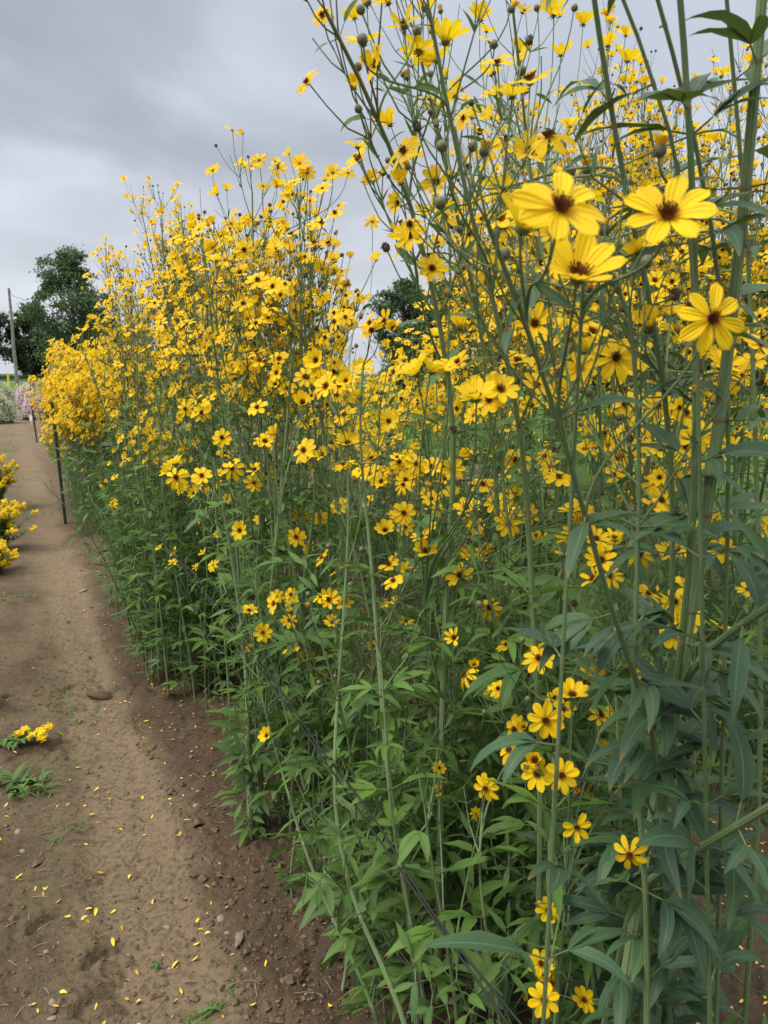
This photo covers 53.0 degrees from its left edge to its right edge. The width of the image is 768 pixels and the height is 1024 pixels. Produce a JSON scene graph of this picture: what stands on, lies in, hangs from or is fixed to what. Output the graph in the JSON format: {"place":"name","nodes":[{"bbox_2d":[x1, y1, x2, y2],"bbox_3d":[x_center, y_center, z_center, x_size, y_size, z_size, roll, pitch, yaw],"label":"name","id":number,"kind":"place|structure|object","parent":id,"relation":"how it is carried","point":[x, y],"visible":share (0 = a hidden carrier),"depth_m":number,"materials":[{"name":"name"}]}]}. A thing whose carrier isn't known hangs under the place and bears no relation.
{"place":"outdoors","nodes":[
{"label":"outdoors","id":0,"kind":"place"},
{"bbox_2d":[31,423,114,479],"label":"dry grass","id":1,"kind":"structure","parent":0,"point":[52,451],"depth_m":10.68,"materials":[{"name":"plant"}]},
{"bbox_2d":[76,445,521,1023],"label":"support cable","id":2,"kind":"object","parent":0,"point":[436,919],"visible":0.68,"depth_m":1.22,"materials":[{"name":"grey metal"}]},
{"bbox_2d":[0,374,763,381],"bbox_3d":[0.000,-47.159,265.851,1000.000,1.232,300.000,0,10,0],"label":"field","id":3,"kind":"structure","parent":0,"point":[21,377],"depth_m":127.54,"materials":[{"name":"plant"}]},
{"bbox_2d":[0,311,16,364],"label":"broadleaf tree","id":4,"kind":"object","parent":3,"relation":"on","point":[5,352],"visible":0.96,"depth_m":125.68,"materials":[{"name":"green plant"}]},
{"bbox_2d":[2,305,56,376],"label":"broadleaf tree","id":5,"kind":"object","parent":3,"relation":"on","point":[22,344],"visible":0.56,"depth_m":127.49,"materials":[{"name":"green plant"}]},
{"bbox_2d":[16,245,119,370],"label":"broadleaf tree","id":6,"kind":"object","parent":3,"relation":"on","point":[69,268],"visible":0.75,"depth_m":117.98,"materials":[{"name":"green plant"}]},
{"bbox_2d":[64,309,132,348],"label":"broadleaf tree","id":7,"kind":"object","parent":3,"relation":"on","point":[97,331],"visible":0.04,"depth_m":125.19,"materials":[{"name":"green plant"}]},
{"bbox_2d":[0,382,767,1023],"bbox_3d":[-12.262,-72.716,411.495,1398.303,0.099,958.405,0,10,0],"label":"ground","id":8,"kind":"structure","parent":0,"point":[44,550],"depth_m":2.19,"materials":[{"name":"soil"}]},
{"bbox_2d":[0,381,16,404],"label":"aster bush","id":9,"kind":"object","parent":8,"relation":"on","point":[3,390],"visible":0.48,"depth_m":31.25,"materials":[{"name":"green plant"}]},
{"bbox_2d":[0,538,18,570],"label":"goldenrod plant","id":10,"kind":"object","parent":8,"relation":"on","point":[13,555],"visible":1,"depth_m":5.02,"materials":[{"name":"yellow plant"}]},
{"bbox_2d":[0,454,19,506],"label":"goldenrod plant","id":11,"kind":"object","parent":8,"relation":"on","point":[5,482],"visible":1,"depth_m":7.50,"materials":[{"name":"yellow plant"}]},
{"bbox_2d":[0,391,20,423],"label":"aster bush","id":12,"kind":"object","parent":8,"relation":"on","point":[7,416],"visible":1,"depth_m":20.20,"materials":[{"name":"green plant"}]},
{"bbox_2d":[0,591,35,601],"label":"weed","id":13,"kind":"object","parent":8,"relation":"on","point":[19,595],"visible":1,"depth_m":4.51,"materials":[{"name":"green plant"}]},
{"bbox_2d":[0,498,38,548],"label":"goldenrod plant","id":14,"kind":"object","parent":8,"relation":"on","point":[7,526],"visible":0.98,"depth_m":5.70,"materials":[{"name":"yellow plant"}]},
{"bbox_2d":[10,381,32,396],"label":"aster bush","id":15,"kind":"object","parent":8,"relation":"on","point":[19,386],"visible":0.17,"depth_m":38.50,"materials":[{"name":"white plant"}]},
{"bbox_2d":[9,385,40,408],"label":"aster bush","id":16,"kind":"object","parent":8,"relation":"on","point":[18,396],"visible":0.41,"depth_m":28.54,"materials":[{"name":"pink plant"}]},
{"bbox_2d":[0,722,52,750],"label":"goldenrod plant","id":17,"kind":"object","parent":8,"relation":"on","point":[28,733],"visible":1,"depth_m":2.70,"materials":[{"name":"yellow plant"}]},
{"bbox_2d":[0,761,54,798],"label":"weed","id":18,"kind":"object","parent":8,"relation":"on","point":[13,779],"visible":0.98,"depth_m":2.45,"materials":[{"name":"green plant"}]},
{"bbox_2d":[16,380,46,396],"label":"aster bush","id":19,"kind":"object","parent":8,"relation":"on","point":[31,387],"visible":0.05,"depth_m":33.99,"materials":[{"name":"pink plant"}]},
{"bbox_2d":[15,391,48,419],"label":"aster bush","id":20,"kind":"object","parent":8,"relation":"on","point":[26,408],"visible":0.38,"depth_m":21.73,"materials":[{"name":"pink plant"}]},
{"bbox_2d":[30,400,37,442],"bbox_3d":[-6.627,-1.685,14.588,0.085,0.902,0.022,0,10,0],"label":"steel post","id":21,"kind":"object","parent":8,"relation":"on","point":[34,423],"visible":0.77,"depth_m":14.58,"materials":[{"name":"grey metal"}]},
{"bbox_2d":[10,766,64,799],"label":"weed","id":22,"kind":"object","parent":8,"relation":"on","point":[41,782],"visible":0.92,"depth_m":2.41,"materials":[{"name":"green plant"}]},
{"bbox_2d":[35,701,62,711],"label":"weed","id":23,"kind":"object","parent":8,"relation":"on","point":[48,703],"visible":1,"depth_m":3.04,"materials":[{"name":"green plant"}]},
{"bbox_2d":[46,1015,56,1020],"bbox_3d":[-0.676,1.032,1.569,0.020,0.010,0.017,2,10,13],"label":"pebble","id":24,"kind":"object","parent":8,"relation":"on","point":[52,1018],"visible":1,"depth_m":1.56,"materials":[{"name":"beige stone"}]},
{"bbox_2d":[48,998,56,1005],"bbox_3d":[-0.690,1.026,1.607,0.025,0.013,0.018,37,27,22],"label":"pebble","id":25,"kind":"object","parent":8,"relation":"on","point":[52,1001],"visible":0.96,"depth_m":1.60,"materials":[{"name":"beige stone"}]},
{"bbox_2d":[50,403,66,523],"bbox_3d":[-2.799,-0.374,6.640,0.069,1.131,0.019,0,10,0],"label":"steel post","id":26,"kind":"object","parent":8,"relation":"on","point":[60,475],"visible":0.83,"depth_m":6.63,"materials":[{"name":"black metal"}]},
{"bbox_2d":[39,820,91,849],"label":"weed","id":27,"kind":"object","parent":8,"relation":"on","point":[65,832],"visible":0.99,"depth_m":2.20,"materials":[{"name":"green plant"}]},
{"bbox_2d":[0,414,141,737],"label":"sparse weeds","id":28,"kind":"object","parent":8,"relation":"on","point":[58,669],"visible":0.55,"depth_m":3.43,"materials":[{"name":"green plant"}]},
{"bbox_2d":[37,334,149,493],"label":"threadleaf tickseed plant","id":29,"kind":"object","parent":8,"relation":"on","point":[45,376],"visible":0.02,"depth_m":8.01,"materials":[{"name":"yellow plant"}]},
{"bbox_2d":[19,337,169,517],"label":"threadleaf tickseed plant","id":30,"kind":"object","parent":8,"relation":"on","point":[58,372],"visible":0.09,"depth_m":7.11,"materials":[{"name":"yellow plant"}]},
{"bbox_2d":[69,419,121,549],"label":"young tickseed plant","id":31,"kind":"object","parent":8,"relation":"on","point":[98,483],"visible":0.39,"depth_m":5.58,"materials":[{"name":"green plant"}]},
{"bbox_2d":[85,691,112,700],"bbox_3d":[-1.161,0.765,3.174,0.139,0.050,0.081,19,-7,-23],"label":"soil clod","id":32,"kind":"object","parent":8,"relation":"on","point":[102,695],"visible":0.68,"depth_m":3.15,"materials":[{"name":"brown soil"}]},
{"bbox_2d":[38,347,176,536],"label":"threadleaf tickseed plant","id":33,"kind":"object","parent":8,"relation":"on","point":[95,412],"visible":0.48,"depth_m":6.14,"materials":[{"name":"yellow plant"}]},
{"bbox_2d":[124,717,133,723],"bbox_3d":[-0.967,0.793,2.916,0.058,0.018,0.037,15,49,43],"label":"soil clod","id":34,"kind":"object","parent":8,"relation":"on","point":[128,720],"visible":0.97,"depth_m":2.91,"materials":[{"name":"brown soil"}]},
{"bbox_2d":[55,174,241,618],"bbox_3d":[-1.184,-0.572,4.176,1.110,2.289,0.927,-3,11,-15],"label":"tickseed plant","id":35,"kind":"object","parent":8,"relation":"on","point":[112,305],"visible":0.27,"depth_m":3.97,"materials":[{"name":"yellow plant"}]},
{"bbox_2d":[150,959,161,971],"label":"weed","id":36,"kind":"object","parent":8,"relation":"on","point":[155,965],"visible":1,"depth_m":1.74,"materials":[{"name":"green plant"}]},
{"bbox_2d":[51,216,274,649],"bbox_3d":[-1.027,-0.425,3.811,1.040,2.105,1.059,0,10,0],"label":"tickseed plant","id":37,"kind":"object","parent":8,"relation":"on","point":[140,292],"visible":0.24,"depth_m":3.67,"materials":[{"name":"yellow plant"}]},
{"bbox_2d":[163,925,170,929],"bbox_3d":[-0.521,1.000,1.850,0.022,0.010,0.016,5,-4,38],"label":"pebble","id":38,"kind":"object","parent":8,"relation":"on","point":[167,927],"visible":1,"depth_m":1.85,"materials":[{"name":"beige stone"}]},
{"bbox_2d":[43,251,295,697],"bbox_3d":[-0.861,-0.169,3.233,1.075,1.810,0.817,-2,10,-11],"label":"tickseed plant","id":39,"kind":"object","parent":8,"relation":"on","point":[168,619],"visible":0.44,"depth_m":3.18,"materials":[{"name":"green plant"}]},
{"bbox_2d":[158,1000,231,1023],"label":"weed","id":40,"kind":"object","parent":8,"relation":"on","point":[214,1007],"visible":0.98,"depth_m":1.60,"materials":[{"name":"green plant"}]},
{"bbox_2d":[149,337,256,559],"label":"tickseed plant","id":41,"kind":"object","parent":8,"relation":"on","point":[194,426],"visible":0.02,"depth_m":4.95,"materials":[{"name":"green plant"}]},
{"bbox_2d":[217,914,224,921],"bbox_3d":[-0.390,0.976,1.845,0.020,0.011,0.025,7,20,-14],"label":"pebble","id":42,"kind":"object","parent":8,"relation":"on","point":[220,918],"visible":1,"depth_m":1.84,"materials":[{"name":"beige stone"}]},
{"bbox_2d":[210,969,245,1002],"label":"weed","id":43,"kind":"object","parent":8,"relation":"on","point":[230,985],"visible":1,"depth_m":1.65,"materials":[{"name":"green plant"}]},
{"bbox_2d":[117,271,357,760],"bbox_3d":[-0.581,-0.064,3.066,0.864,1.675,2.736,-3,11,-16],"label":"tickseed plant","id":44,"kind":"object","parent":8,"relation":"on","point":[199,478],"visible":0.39,"depth_m":2.66,"materials":[{"name":"green plant"}]},
{"bbox_2d":[235,928,243,949],"bbox_3d":[-0.335,0.986,1.778,0.024,0.006,0.072,0,10,0],"label":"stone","id":45,"kind":"object","parent":8,"relation":"on","point":[239,937],"visible":1,"depth_m":1.78,"materials":[{"name":"beige stone"}]},
{"bbox_2d":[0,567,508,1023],"bbox_3d":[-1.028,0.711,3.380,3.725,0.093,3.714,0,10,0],"label":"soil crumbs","id":46,"kind":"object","parent":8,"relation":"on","point":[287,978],"visible":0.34,"depth_m":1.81,"materials":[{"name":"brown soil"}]},
{"bbox_2d":[0,626,532,1023],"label":"straw litter","id":47,"kind":"object","parent":8,"relation":"on","point":[134,909],"visible":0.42,"depth_m":1.91,"materials":[{"name":"beige plant"}]},
{"bbox_2d":[152,125,401,839],"bbox_3d":[-0.299,-0.074,2.293,0.724,1.951,1.049,-8,13,-38],"label":"tickseed plant","id":48,"kind":"object","parent":8,"relation":"on","point":[248,308],"visible":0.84,"depth_m":2.09,"materials":[{"name":"yellow plant"}]},
{"bbox_2d":[260,354,384,543],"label":"tickseed plant","id":49,"kind":"object","parent":8,"relation":"on","point":[301,473],"visible":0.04,"depth_m":5.58,"materials":[{"name":"green plant"}]},
{"bbox_2d":[285,337,441,579],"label":"tickseed plant","id":50,"kind":"object","parent":8,"relation":"on","point":[368,389],"visible":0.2,"depth_m":4.98,"materials":[{"name":"green plant"}]},
{"bbox_2d":[58,495,767,1023],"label":"petal litter","id":51,"kind":"object","parent":8,"relation":"on","point":[370,667],"visible":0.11,"depth_m":2.72,"materials":[{"name":"yellow plant"}]},
{"bbox_2d":[324,337,520,604],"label":"tickseed plant","id":52,"kind":"object","parent":8,"relation":"on","point":[392,442],"visible":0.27,"depth_m":4.27,"materials":[{"name":"green plant"}]},
{"bbox_2d":[201,273,683,978],"bbox_3d":[0.083,0.258,1.734,0.888,1.506,1.258,-8,13,-37],"label":"tickseed plant","id":53,"kind":"object","parent":8,"relation":"on","point":[403,511],"visible":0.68,"depth_m":1.70,"materials":[{"name":"green plant"}]},
{"bbox_2d":[258,0,648,1023],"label":"tickseed plant","id":54,"kind":"object","parent":8,"relation":"on","point":[412,232],"visible":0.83,"depth_m":1.29,"materials":[{"name":"green plant"}]},
{"bbox_2d":[143,503,767,1023],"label":"row weeds","id":55,"kind":"object","parent":8,"relation":"on","point":[743,805],"visible":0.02,"depth_m":2.56,"materials":[{"name":"green plant"}]},
{"bbox_2d":[184,314,729,1023],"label":"tickseed plant","id":56,"kind":"object","parent":8,"relation":"on","point":[416,848],"visible":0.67,"depth_m":1.44,"materials":[{"name":"green plant"}]},
{"bbox_2d":[381,92,612,646],"bbox_3d":[0.504,-0.586,3.645,1.051,2.495,1.248,8,13,38],"label":"tickseed plant","id":57,"kind":"object","parent":8,"relation":"on","point":[428,348],"visible":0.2,"depth_m":3.44,"materials":[{"name":"green plant"}]},
{"bbox_2d":[393,50,688,691],"bbox_3d":[0.720,-0.524,3.226,1.243,2.521,0.954,-3,11,-18],"label":"tickseed plant","id":58,"kind":"object","parent":8,"relation":"on","point":[454,341],"visible":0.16,"depth_m":3.17,"materials":[{"name":"green plant"}]},
{"bbox_2d":[360,469,767,686],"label":"undergrowth","id":59,"kind":"object","parent":8,"relation":"on","point":[751,520],"visible":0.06,"depth_m":5.67,"materials":[{"name":"green plant"}]},
{"bbox_2d":[391,0,767,1023],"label":"tickseed plant","id":60,"kind":"object","parent":8,"relation":"on","point":[675,918],"visible":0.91,"depth_m":0.88,"materials":[{"name":"green plant"}]},
{"bbox_2d":[402,227,767,1023],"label":"tickseed plant","id":61,"kind":"object","parent":8,"relation":"on","point":[544,719],"visible":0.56,"depth_m":1.32,"materials":[{"name":"green plant"}]},
{"bbox_2d":[484,2,767,738],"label":"tickseed plant","id":62,"kind":"object","parent":8,"relation":"on","point":[653,171],"visible":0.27,"depth_m":2.56,"materials":[{"name":"green plant"}]},
{"bbox_2d":[507,280,767,568],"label":"tickseed plant","id":63,"kind":"object","parent":8,"relation":"on","point":[635,459],"visible":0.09,"depth_m":4.99,"materials":[{"name":"green plant"}]},
{"bbox_2d":[562,0,767,829],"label":"tickseed plant","id":64,"kind":"object","parent":8,"relation":"on","point":[759,313],"visible":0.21,"depth_m":2.28,"materials":[{"name":"green plant"}]},
{"bbox_2d":[649,256,767,614],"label":"tickseed plant","id":65,"kind":"object","parent":8,"relation":"on","point":[764,437],"visible":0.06,"depth_m":4.25,"materials":[{"name":"green plant"}]},
{"bbox_2d":[0,383,767,519],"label":"lawn","id":66,"kind":"structure","parent":0,"point":[539,421],"depth_m":17.08,"materials":[{"name":"green plant"}]},
{"bbox_2d":[8,288,30,383],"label":"utility pole","id":67,"kind":"object","parent":66,"relation":"on","point":[13,343],"visible":0.94,"depth_m":95.59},
{"bbox_2d":[367,277,431,389],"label":"tree","id":68,"kind":"object","parent":66,"relation":"on","point":[397,297],"visible":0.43,"depth_m":59.33,"materials":[{"name":"green plant"}]},
{"bbox_2d":[392,278,522,389],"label":"broadleaf tree","id":69,"kind":"object","parent":66,"relation":"on","point":[430,317],"visible":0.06,"depth_m":56.04,"materials":[{"name":"green plant"}]},
{"bbox_2d":[468,290,596,389],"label":"broadleaf tree","id":70,"kind":"object","parent":66,"relation":"on","point":[525,366],"depth_m":61.86,"materials":[{"name":"green plant"}]},
{"bbox_2d":[566,271,678,390],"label":"broadleaf tree","id":71,"kind":"object","parent":66,"relation":"on","point":[607,384],"visible":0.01,"depth_m":58.50,"materials":[{"name":"green plant"}]},
{"bbox_2d":[619,262,749,392],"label":"broadleaf tree","id":72,"kind":"object","parent":66,"relation":"on","point":[663,350],"visible":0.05,"depth_m":54.02,"materials":[{"name":"green plant"}]},
{"bbox_2d":[666,222,767,394],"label":"broadleaf tree","id":73,"kind":"object","parent":66,"relation":"on","point":[762,336],"visible":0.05,"depth_m":48.05,"materials":[{"name":"green plant"}]},
{"bbox_2d":[0,0,767,373],"label":"sky","id":74,"kind":"structure","parent":0,"point":[94,93],"materials":[{"name":"grey"}]}
]}

